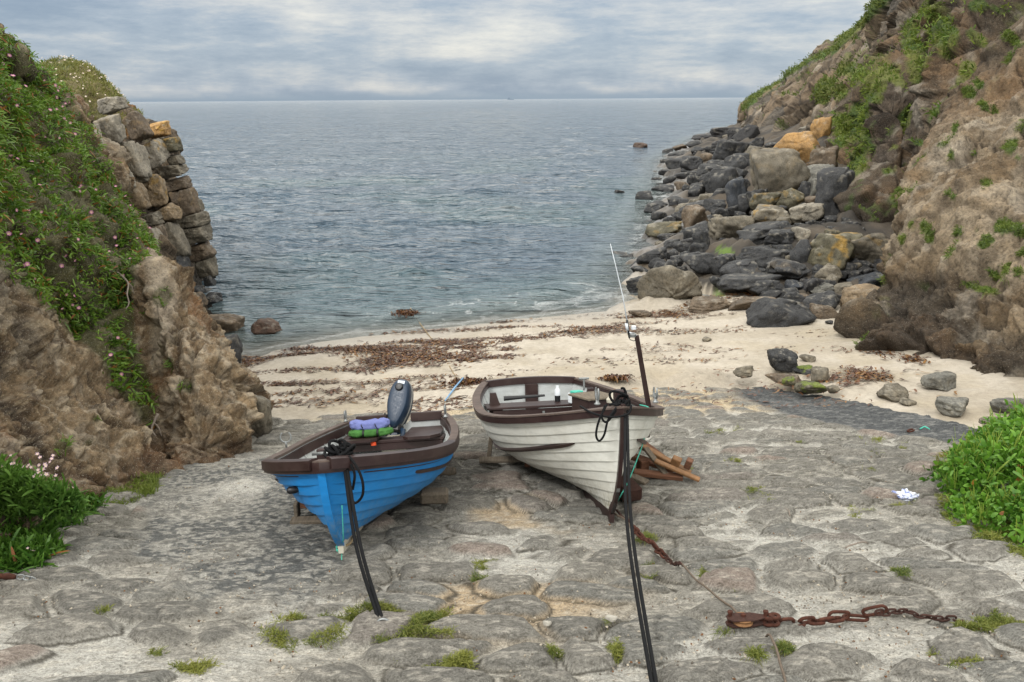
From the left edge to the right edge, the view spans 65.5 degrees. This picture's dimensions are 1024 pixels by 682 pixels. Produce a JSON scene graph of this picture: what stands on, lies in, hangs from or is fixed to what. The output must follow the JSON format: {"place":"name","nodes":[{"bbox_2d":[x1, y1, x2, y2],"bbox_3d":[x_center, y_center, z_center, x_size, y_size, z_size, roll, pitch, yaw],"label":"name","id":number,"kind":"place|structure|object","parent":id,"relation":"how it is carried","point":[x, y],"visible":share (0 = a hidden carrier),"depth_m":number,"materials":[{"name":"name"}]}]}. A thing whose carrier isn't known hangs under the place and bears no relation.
{"place":"outdoors","nodes":[
{"label":"outdoors","id":0,"kind":"place"},
{"bbox_2d":[36,60,221,314],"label":"headland","id":1,"kind":"structure","parent":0,"point":[168,202],"depth_m":21.62,"materials":[{"name":"stone"}]},
{"bbox_2d":[36,55,142,119],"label":"headland grass","id":2,"kind":"structure","parent":1,"relation":"on","point":[78,63],"depth_m":23.32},
{"bbox_2d":[0,23,274,536],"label":"cliff","id":3,"kind":"structure","parent":0,"point":[54,381],"depth_m":9.78,"materials":[{"name":"stone"}]},
{"bbox_2d":[0,453,101,532],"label":"fleshy plants","id":4,"kind":"object","parent":3,"relation":"on","point":[23,492],"visible":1,"depth_m":6.18,"materials":[{"name":"green plant"}]},
{"bbox_2d":[0,477,112,573],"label":"fleshy plants","id":5,"kind":"object","parent":3,"relation":"on","point":[16,554],"visible":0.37,"depth_m":6.06,"materials":[{"name":"green plant"}]},
{"bbox_2d":[1,452,73,550],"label":"thrift flower","id":6,"kind":"object","parent":5,"relation":"on","point":[44,464],"visible":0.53,"depth_m":6.22,"materials":[{"name":"pink plant"}]},
{"bbox_2d":[0,27,162,428],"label":"ice plant","id":7,"kind":"object","parent":3,"relation":"on","point":[31,149],"visible":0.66,"depth_m":10.71,"materials":[{"name":"green plant"}]},
{"bbox_2d":[0,48,150,374],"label":"ice plant flower","id":8,"kind":"object","parent":7,"relation":"on","point":[38,239],"visible":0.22,"depth_m":10.56,"materials":[{"name":"pink plant"}]},
{"bbox_2d":[54,287,191,455],"bbox_3d":[-5.951,-0.316,13.451,1.296,2.239,12.242,-6,18,-19],"label":"cliff tuft","id":9,"kind":"object","parent":3,"relation":"on","point":[115,383],"visible":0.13,"depth_m":9.84,"materials":[{"name":"green plant"}]},
{"bbox_2d":[88,471,169,505],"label":"cliff foot grass","id":10,"kind":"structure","parent":3,"relation":"on","point":[145,486],"depth_m":8.14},
{"bbox_2d":[251,394,272,437],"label":"boulder","id":11,"kind":"object","parent":3,"relation":"on","point":[262,426],"visible":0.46,"depth_m":10.93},
{"bbox_2d":[0,0,870,101],"label":"sky","id":12,"kind":"structure","parent":0,"point":[150,50],"materials":[{"name":"grey"}]},
{"bbox_2d":[129,97,747,351],"bbox_3d":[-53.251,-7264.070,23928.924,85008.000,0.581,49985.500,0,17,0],"label":"sea","id":13,"kind":"structure","parent":0,"point":[330,217],"depth_m":45.94,"materials":[{"name":"liquid"}]},
{"bbox_2d":[0,387,1023,681],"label":"slipway","id":14,"kind":"structure","parent":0,"point":[516,521],"depth_m":5.78,"materials":[{"name":"stone"}]},
{"bbox_2d":[290,500,322,524],"bbox_3d":[-1.824,1.440,7.180,0.350,0.157,0.650,-5,17,-14],"label":"boat chock","id":15,"kind":"object","parent":14,"relation":"on","point":[296,518],"visible":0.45,"depth_m":6.96,"materials":[{"name":"brown wood"}]},
{"bbox_2d":[261,404,459,553],"bbox_3d":[-1.319,1.172,7.508,1.666,0.820,3.683,-4,2,1],"label":"clinker boat","id":16,"kind":"object","parent":14,"relation":"on","point":[416,458],"visible":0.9,"depth_m":6.28,"materials":[{"name":"blue paint"}]},
{"bbox_2d":[323,438,382,616],"bbox_3d":[-1.007,1.236,5.431,0.240,0.712,1.441,-8,19,-24],"label":"mooring rope","id":17,"kind":"object","parent":16,"relation":"attached to","point":[336,450],"visible":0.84,"depth_m":5.59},
{"bbox_2d":[348,427,393,437],"bbox_3d":[-1.551,1.001,8.766,0.501,0.145,0.260,0,17,0],"label":"buoyancy bag","id":18,"kind":"object","parent":16,"relation":"on","point":[377,432],"visible":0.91,"depth_m":8.66,"materials":[{"name":"green fabric"}]},
{"bbox_2d":[349,417,389,429],"bbox_3d":[-1.569,0.922,8.782,0.450,0.156,0.219,0,17,0],"label":"life jacket","id":19,"kind":"object","parent":18,"relation":"on","point":[374,423],"visible":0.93,"depth_m":8.70,"materials":[{"name":"purple fabric"}]},
{"bbox_2d":[384,379,413,435],"bbox_3d":[-1.338,0.969,9.326,0.310,1.015,0.674,2,17,8],"label":"outboard motor","id":20,"kind":"object","parent":16,"relation":"attached to","point":[400,402],"visible":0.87,"depth_m":9.19,"materials":[{"name":"blue plastic"}]},
{"bbox_2d":[420,487,448,504],"bbox_3d":[-0.723,1.442,7.418,0.264,0.120,0.149,0,17,0],"label":"wood block","id":21,"kind":"object","parent":14,"relation":"on","point":[437,495],"depth_m":7.36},
{"bbox_2d":[479,437,529,466],"bbox_3d":[-0.070,1.241,8.938,0.621,0.302,0.301,2,17,9],"label":"boat chock","id":22,"kind":"object","parent":14,"relation":"on","point":[489,458],"visible":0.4,"depth_m":8.96,"materials":[{"name":"brown wood"}]},
{"bbox_2d":[0,445,1023,681],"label":"grit","id":23,"kind":"object","parent":14,"relation":"on","point":[661,658],"visible":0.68,"depth_m":5.19,"materials":[{"name":"gravel"}]},
{"bbox_2d":[58,427,1023,675],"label":"grass in cracks","id":24,"kind":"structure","parent":14,"relation":"on","point":[994,621],"depth_m":4.77,"materials":[{"name":"plant"}]},
{"bbox_2d":[472,376,663,522],"bbox_3d":[0.586,0.873,8.512,1.913,1.185,4.065,-2,5,-10],"label":"clinker boat","id":25,"kind":"object","parent":14,"relation":"on","point":[547,433],"visible":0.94,"depth_m":7.37,"materials":[{"name":"beige paint"}]},
{"bbox_2d":[504,394,544,400],"bbox_3d":[0.147,0.677,9.517,0.494,0.076,0.059,0,17,0],"label":"oar handle","id":26,"kind":"object","parent":25,"relation":"on","point":[506,398],"visible":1,"depth_m":9.50,"materials":[{"name":"black plastic"}]},
{"bbox_2d":[579,387,657,681],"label":"mooring rope","id":27,"kind":"object","parent":25,"relation":"attached to","point":[652,674],"visible":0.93,"depth_m":5.33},
{"bbox_2d":[610,244,650,437],"bbox_3d":[1.194,0.032,7.993,0.475,2.038,0.069,-3,17,-7],"label":"fishing rod","id":28,"kind":"object","parent":25,"relation":"attached to","point":[641,366],"visible":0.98,"depth_m":8.01,"materials":[{"name":"white plastic"}]},
{"bbox_2d":[619,476,641,501],"bbox_3d":[1.096,1.413,7.620,0.200,0.140,0.300,-6,18,-16],"label":"wood block","id":29,"kind":"object","parent":14,"relation":"on","point":[636,491],"depth_m":7.50,"materials":[{"name":"wood"}]},
{"bbox_2d":[633,525,666,558],"bbox_3d":[1.069,1.575,6.261,0.064,0.167,0.654,-5,17,-14],"label":"rusty chain","id":30,"kind":"object","parent":14,"relation":"on","point":[660,552],"visible":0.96,"depth_m":6.18,"materials":[{"name":"metal"}]},
{"bbox_2d":[631,442,699,484],"bbox_3d":[1.593,1.295,8.565,0.757,0.272,0.781,0,17,0],"label":"timber pile","id":31,"kind":"object","parent":14,"relation":"on","point":[665,466],"visible":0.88,"depth_m":8.43,"materials":[{"name":"brown wood"}]},
{"bbox_2d":[681,562,736,612],"bbox_3d":[1.297,1.647,5.318,0.044,0.159,0.849,-4,17,-12],"label":"wire rope","id":32,"kind":"object","parent":14,"relation":"on","point":[711,591],"visible":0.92,"depth_m":5.24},
{"bbox_2d":[725,609,780,627],"bbox_3d":[1.445,1.658,4.767,0.328,0.101,0.104,0,17,0],"label":"pulley block","id":33,"kind":"object","parent":14,"relation":"on","point":[744,620],"depth_m":4.75,"materials":[{"name":"metal"}]},
{"bbox_2d":[765,633,786,681],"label":"wire rope","id":34,"kind":"object","parent":14,"relation":"on","point":[778,657],"visible":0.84,"depth_m":4.31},
{"bbox_2d":[759,616,844,626],"bbox_3d":[1.756,1.700,4.837,0.587,0.092,0.085,-3,17,-10],"label":"rusty chain","id":35,"kind":"object","parent":14,"relation":"on","point":[812,620],"visible":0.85,"depth_m":4.83,"materials":[{"name":"metal"}]},
{"bbox_2d":[794,380,827,393],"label":"beach stone","id":36,"kind":"object","parent":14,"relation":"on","point":[807,387],"visible":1,"depth_m":13.75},
{"bbox_2d":[827,604,887,621],"bbox_3d":[2.122,1.665,4.925,0.355,0.162,0.112,1,17,5],"label":"rusty chain","id":37,"kind":"object","parent":14,"relation":"on","point":[847,615],"visible":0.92,"depth_m":4.90,"materials":[{"name":"metal"}]},
{"bbox_2d":[891,488,919,500],"bbox_3d":[3.722,1.459,7.550,0.306,0.088,0.160,0,17,0],"label":"crumpled cloth","id":38,"kind":"object","parent":14,"relation":"on","point":[905,495],"visible":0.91,"depth_m":7.53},
{"bbox_2d":[874,608,962,621],"bbox_3d":[2.483,1.675,4.875,0.543,0.096,0.070,0,17,2],"label":"rusty chain","id":39,"kind":"object","parent":14,"relation":"on","point":[921,616],"visible":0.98,"depth_m":4.87,"materials":[{"name":"metal"}]},
{"bbox_2d":[934,491,1023,558],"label":"grass","id":40,"kind":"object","parent":14,"relation":"on","point":[994,535],"visible":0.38,"depth_m":6.46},
{"bbox_2d":[241,123,1023,427],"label":"beach","id":41,"kind":"structure","parent":0,"point":[978,389],"depth_m":16.93,"materials":[{"name":"sand"}]},
{"bbox_2d":[210,313,244,331],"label":"boulder","id":42,"kind":"object","parent":41,"relation":"on","point":[227,322],"visible":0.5,"depth_m":20.49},
{"bbox_2d":[225,333,242,362],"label":"boulder","id":43,"kind":"object","parent":41,"relation":"on","point":[236,345],"visible":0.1,"depth_m":17.51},
{"bbox_2d":[251,318,281,334],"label":"boulder","id":44,"kind":"object","parent":41,"relation":"on","point":[265,326],"visible":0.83,"depth_m":20.29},
{"bbox_2d":[443,376,492,386],"bbox_3d":[-0.771,0.776,15.239,1.100,0.124,0.581,0,17,0],"label":"seaweed clump","id":45,"kind":"object","parent":41,"relation":"on","point":[467,381],"visible":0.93,"depth_m":15.19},
{"bbox_2d":[240,326,933,396],"bbox_3d":[1.002,0.311,17.058,14.604,0.792,5.971,0,17,0],"label":"seaweed wrack","id":46,"kind":"object","parent":41,"relation":"on","point":[857,372],"visible":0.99,"depth_m":17.38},
{"bbox_2d":[242,291,956,412],"bbox_3d":[0.591,-0.046,18.022,15.187,0.946,10.702,0,17,0],"label":"seaweed","id":47,"kind":"object","parent":41,"relation":"on","point":[604,330],"visible":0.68,"depth_m":17.18,"materials":[{"name":"plant"}]},
{"bbox_2d":[595,373,640,382],"bbox_3d":[2.039,0.676,15.173,0.919,0.119,0.497,0,17,0],"label":"seaweed clump","id":48,"kind":"object","parent":41,"relation":"on","point":[614,377],"visible":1,"depth_m":15.10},
{"bbox_2d":[626,276,641,294],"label":"boulder","id":49,"kind":"object","parent":41,"relation":"on","point":[631,283],"visible":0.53,"depth_m":24.23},
{"bbox_2d":[636,247,667,263],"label":"boulder","id":50,"kind":"object","parent":41,"relation":"on","point":[650,255],"visible":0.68,"depth_m":27.51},
{"bbox_2d":[644,200,667,212],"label":"boulder","id":51,"kind":"object","parent":41,"relation":"on","point":[653,206],"visible":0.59,"depth_m":41.14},
{"bbox_2d":[651,184,673,194],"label":"boulder","id":52,"kind":"object","parent":41,"relation":"on","point":[665,188],"visible":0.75,"depth_m":50.64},
{"bbox_2d":[645,221,681,237],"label":"boulder","id":53,"kind":"object","parent":41,"relation":"on","point":[655,229],"visible":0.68,"depth_m":33.08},
{"bbox_2d":[636,265,701,298],"bbox_3d":[4.503,-1.617,22.879,1.858,1.257,0.996,7,18,22],"label":"boulder","id":54,"kind":"object","parent":41,"relation":"on","point":[669,281],"visible":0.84,"depth_m":22.56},
{"bbox_2d":[665,158,682,168],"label":"boulder","id":55,"kind":"object","parent":41,"relation":"on","point":[672,163],"visible":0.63,"depth_m":61.62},
{"bbox_2d":[672,241,691,251],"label":"boulder","id":56,"kind":"object","parent":41,"relation":"on","point":[679,246],"visible":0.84,"depth_m":28.53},
{"bbox_2d":[679,156,702,170],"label":"boulder","id":57,"kind":"object","parent":41,"relation":"on","point":[688,163],"visible":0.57,"depth_m":57.20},
{"bbox_2d":[681,204,708,227],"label":"boulder","id":58,"kind":"object","parent":41,"relation":"on","point":[692,215],"visible":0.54,"depth_m":31.26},
{"bbox_2d":[683,221,708,238],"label":"boulder","id":59,"kind":"object","parent":41,"relation":"on","point":[688,232],"visible":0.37,"depth_m":29.16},
{"bbox_2d":[678,251,714,273],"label":"boulder","id":60,"kind":"object","parent":41,"relation":"on","point":[698,262],"visible":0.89,"depth_m":24.81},
{"bbox_2d":[688,182,705,196],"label":"boulder","id":61,"kind":"object","parent":41,"relation":"on","point":[696,189],"visible":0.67,"depth_m":42.39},
{"bbox_2d":[687,242,708,252],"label":"boulder","id":62,"kind":"object","parent":41,"relation":"on","point":[699,247],"visible":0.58,"depth_m":26.66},
{"bbox_2d":[692,231,709,245],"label":"boulder","id":63,"kind":"object","parent":41,"relation":"on","point":[700,237],"visible":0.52,"depth_m":26.77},
{"bbox_2d":[696,163,720,175],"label":"boulder","id":64,"kind":"object","parent":41,"relation":"on","point":[703,168],"visible":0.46,"depth_m":52.08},
{"bbox_2d":[688,296,731,313],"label":"boulder","id":65,"kind":"object","parent":41,"relation":"on","point":[702,304],"visible":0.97,"depth_m":21.43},
{"bbox_2d":[701,199,726,211],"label":"boulder","id":66,"kind":"object","parent":41,"relation":"on","point":[709,205],"visible":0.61,"depth_m":35.68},
{"bbox_2d":[710,127,728,137],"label":"boulder","id":67,"kind":"object","parent":41,"relation":"on","point":[719,132],"visible":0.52,"depth_m":88.56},
{"bbox_2d":[702,166,737,192],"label":"boulder","id":68,"kind":"object","parent":41,"relation":"on","point":[715,178],"visible":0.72,"depth_m":41.51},
{"bbox_2d":[709,253,735,274],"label":"boulder","id":69,"kind":"object","parent":41,"relation":"on","point":[718,262],"visible":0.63,"depth_m":24.59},
{"bbox_2d":[712,141,748,159],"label":"boulder","id":70,"kind":"object","parent":41,"relation":"on","point":[723,150],"visible":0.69,"depth_m":57.03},
{"bbox_2d":[708,215,754,239],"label":"boulder","id":71,"kind":"object","parent":41,"relation":"on","point":[725,227],"visible":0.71,"depth_m":27.51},
{"bbox_2d":[725,176,747,206],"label":"boulder","id":72,"kind":"object","parent":41,"relation":"on","point":[735,188],"visible":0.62,"depth_m":34.68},
{"bbox_2d":[723,153,749,168],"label":"boulder","id":73,"kind":"object","parent":41,"relation":"on","point":[740,160],"visible":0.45,"depth_m":48.59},
{"bbox_2d":[719,259,758,275],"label":"boulder","id":74,"kind":"object","parent":41,"relation":"on","point":[743,266],"visible":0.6,"depth_m":23.97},
{"bbox_2d":[733,365,753,376],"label":"beach stone","id":75,"kind":"object","parent":41,"relation":"on","point":[747,371],"visible":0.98,"depth_m":15.04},
{"bbox_2d":[738,193,750,214],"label":"boulder","id":76,"kind":"object","parent":41,"relation":"on","point":[743,204],"visible":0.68,"depth_m":32.80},
{"bbox_2d":[731,124,759,141],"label":"boulder","id":77,"kind":"object","parent":41,"relation":"on","point":[749,131],"visible":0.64,"depth_m":68.01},
{"bbox_2d":[716,273,781,292],"bbox_3d":[6.872,-1.671,23.162,1.741,0.678,1.382,0,17,0],"label":"boulder","id":78,"kind":"object","parent":41,"relation":"on","point":[735,282],"visible":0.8,"depth_m":22.88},
{"bbox_2d":[728,296,776,310],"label":"boulder","id":79,"kind":"object","parent":41,"relation":"on","point":[743,303],"visible":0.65,"depth_m":21.21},
{"bbox_2d":[736,221,790,244],"bbox_3d":[8.243,-3.622,26.719,2.402,0.756,1.403,-11,20,-32],"label":"boulder","id":80,"kind":"object","parent":41,"relation":"on","point":[756,233],"visible":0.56,"depth_m":26.27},
{"bbox_2d":[736,246,791,267],"bbox_3d":[7.874,-2.494,24.620,1.870,0.767,1.461,0,17,0],"label":"boulder","id":81,"kind":"object","parent":41,"relation":"on","point":[761,256],"visible":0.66,"depth_m":24.44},
{"bbox_2d":[749,191,781,209],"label":"boulder","id":82,"kind":"object","parent":41,"relation":"on","point":[768,198],"visible":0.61,"depth_m":31.66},
{"bbox_2d":[749,280,784,295],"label":"boulder","id":83,"kind":"object","parent":41,"relation":"on","point":[761,286],"visible":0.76,"depth_m":22.35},
{"bbox_2d":[751,204,793,224],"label":"boulder","id":84,"kind":"object","parent":41,"relation":"on","point":[762,212],"visible":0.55,"depth_m":28.07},
{"bbox_2d":[764,229,794,244],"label":"boulder","id":85,"kind":"object","parent":41,"relation":"on","point":[778,236],"visible":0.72,"depth_m":25.26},
{"bbox_2d":[749,147,810,191],"bbox_3d":[11.767,-7.220,34.881,2.988,2.432,2.573,0,17,0],"label":"boulder","id":86,"kind":"object","parent":41,"relation":"on","point":[775,169],"visible":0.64,"depth_m":33.87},
{"bbox_2d":[746,297,816,327],"bbox_3d":[6.600,-0.640,19.557,1.726,0.717,1.201,0,17,0],"label":"boulder","id":87,"kind":"object","parent":41,"relation":"on","point":[764,312],"visible":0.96,"depth_m":19.18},
{"bbox_2d":[765,373,800,386],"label":"beach stone","id":88,"kind":"object","parent":41,"relation":"on","point":[776,377],"visible":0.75,"depth_m":14.65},
{"bbox_2d":[765,257,810,279],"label":"boulder","id":89,"kind":"object","parent":41,"relation":"on","point":[786,269],"visible":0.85,"depth_m":23.20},
{"bbox_2d":[776,188,804,209],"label":"boulder","id":90,"kind":"object","parent":41,"relation":"on","point":[789,198],"visible":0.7,"depth_m":31.08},
{"bbox_2d":[784,279,803,289],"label":"boulder","id":91,"kind":"object","parent":41,"relation":"on","point":[788,283],"visible":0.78,"depth_m":22.62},
{"bbox_2d":[773,131,818,162],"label":"boulder","id":92,"kind":"object","parent":41,"relation":"on","point":[802,143],"visible":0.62,"depth_m":43.44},
{"bbox_2d":[789,239,809,262],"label":"boulder","id":93,"kind":"object","parent":41,"relation":"on","point":[800,252],"visible":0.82,"depth_m":24.02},
{"bbox_2d":[791,226,810,240],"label":"boulder","id":94,"kind":"object","parent":41,"relation":"on","point":[801,233],"visible":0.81,"depth_m":25.41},
{"bbox_2d":[792,365,812,374],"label":"beach stone","id":95,"kind":"object","parent":41,"relation":"on","point":[804,369],"visible":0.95,"depth_m":15.08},
{"bbox_2d":[789,202,823,222],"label":"boulder","id":96,"kind":"object","parent":41,"relation":"on","point":[810,211],"visible":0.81,"depth_m":27.96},
{"bbox_2d":[810,366,829,381],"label":"beach stone","id":97,"kind":"object","parent":41,"relation":"on","point":[818,373],"visible":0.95,"depth_m":14.55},
{"bbox_2d":[810,116,831,138],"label":"boulder","id":98,"kind":"object","parent":41,"relation":"on","point":[820,127],"visible":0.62,"depth_m":50.66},
{"bbox_2d":[807,164,834,182],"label":"boulder","id":99,"kind":"object","parent":41,"relation":"on","point":[814,169],"visible":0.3,"depth_m":34.08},
{"bbox_2d":[803,290,839,308],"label":"boulder","id":100,"kind":"object","parent":41,"relation":"on","point":[829,298],"visible":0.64,"depth_m":20.45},
{"bbox_2d":[811,283,834,293],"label":"boulder","id":101,"kind":"object","parent":41,"relation":"on","point":[824,287],"visible":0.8,"depth_m":22.20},
{"bbox_2d":[809,303,837,318],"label":"boulder","id":102,"kind":"object","parent":41,"relation":"on","point":[818,311],"visible":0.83,"depth_m":19.68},
{"bbox_2d":[808,146,838,166],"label":"boulder","id":103,"kind":"object","parent":41,"relation":"on","point":[823,155],"visible":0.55,"depth_m":36.37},
{"bbox_2d":[814,263,842,281],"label":"boulder","id":104,"kind":"object","parent":41,"relation":"on","point":[826,270],"visible":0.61,"depth_m":22.82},
{"bbox_2d":[815,167,854,220],"bbox_3d":[11.660,-5.280,28.813,1.350,1.995,1.355,5,18,17],"label":"boulder","id":105,"kind":"object","parent":41,"relation":"on","point":[832,182],"visible":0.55,"depth_m":28.39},
{"bbox_2d":[807,232,864,269],"bbox_3d":[9.892,-2.619,23.985,1.852,1.267,1.548,-9,19,-26],"label":"boulder","id":106,"kind":"object","parent":41,"relation":"on","point":[837,250],"visible":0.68,"depth_m":23.49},
{"bbox_2d":[840,283,879,306],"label":"boulder","id":107,"kind":"object","parent":41,"relation":"on","point":[863,290],"visible":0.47,"depth_m":20.32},
{"bbox_2d":[846,272,882,286],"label":"boulder","id":108,"kind":"object","parent":41,"relation":"on","point":[870,278],"visible":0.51,"depth_m":22.29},
{"bbox_2d":[850,233,887,262],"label":"boulder","id":109,"kind":"object","parent":41,"relation":"on","point":[868,247],"visible":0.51,"depth_m":23.48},
{"bbox_2d":[876,383,908,402],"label":"beach stone","id":110,"kind":"object","parent":41,"relation":"on","point":[894,392],"visible":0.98,"depth_m":13.34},
{"bbox_2d":[920,371,956,391],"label":"beach stone","id":111,"kind":"object","parent":41,"relation":"on","point":[944,381],"visible":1,"depth_m":13.74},
{"bbox_2d":[935,396,968,416],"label":"beach stone","id":112,"kind":"object","parent":41,"relation":"on","point":[949,406],"visible":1,"depth_m":12.31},
{"bbox_2d":[919,393,1023,547],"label":"leafy bush","id":113,"kind":"object","parent":41,"relation":"on","point":[997,444],"visible":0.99,"depth_m":7.22,"materials":[{"name":"green plant"}]},
{"bbox_2d":[989,397,1023,413],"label":"beach stone","id":114,"kind":"object","parent":41,"relation":"on","point":[997,404],"visible":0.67,"depth_m":12.28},
{"bbox_2d":[736,0,1023,376],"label":"cliff","id":115,"kind":"structure","parent":0,"point":[920,301],"depth_m":20.14,"materials":[{"name":"stone"}]},
{"bbox_2d":[739,0,886,129],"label":"clifftop grass","id":116,"kind":"structure","parent":115,"relation":"on","point":[823,85],"depth_m":72.64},
{"bbox_2d":[809,0,1012,219],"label":"gully grass","id":117,"kind":"structure","parent":115,"relation":"on","point":[846,132],"depth_m":32.07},
{"bbox_2d":[852,28,1023,343],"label":"cliff grass tufts","id":118,"kind":"object","parent":115,"relation":"on","point":[978,82],"visible":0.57,"depth_m":18.20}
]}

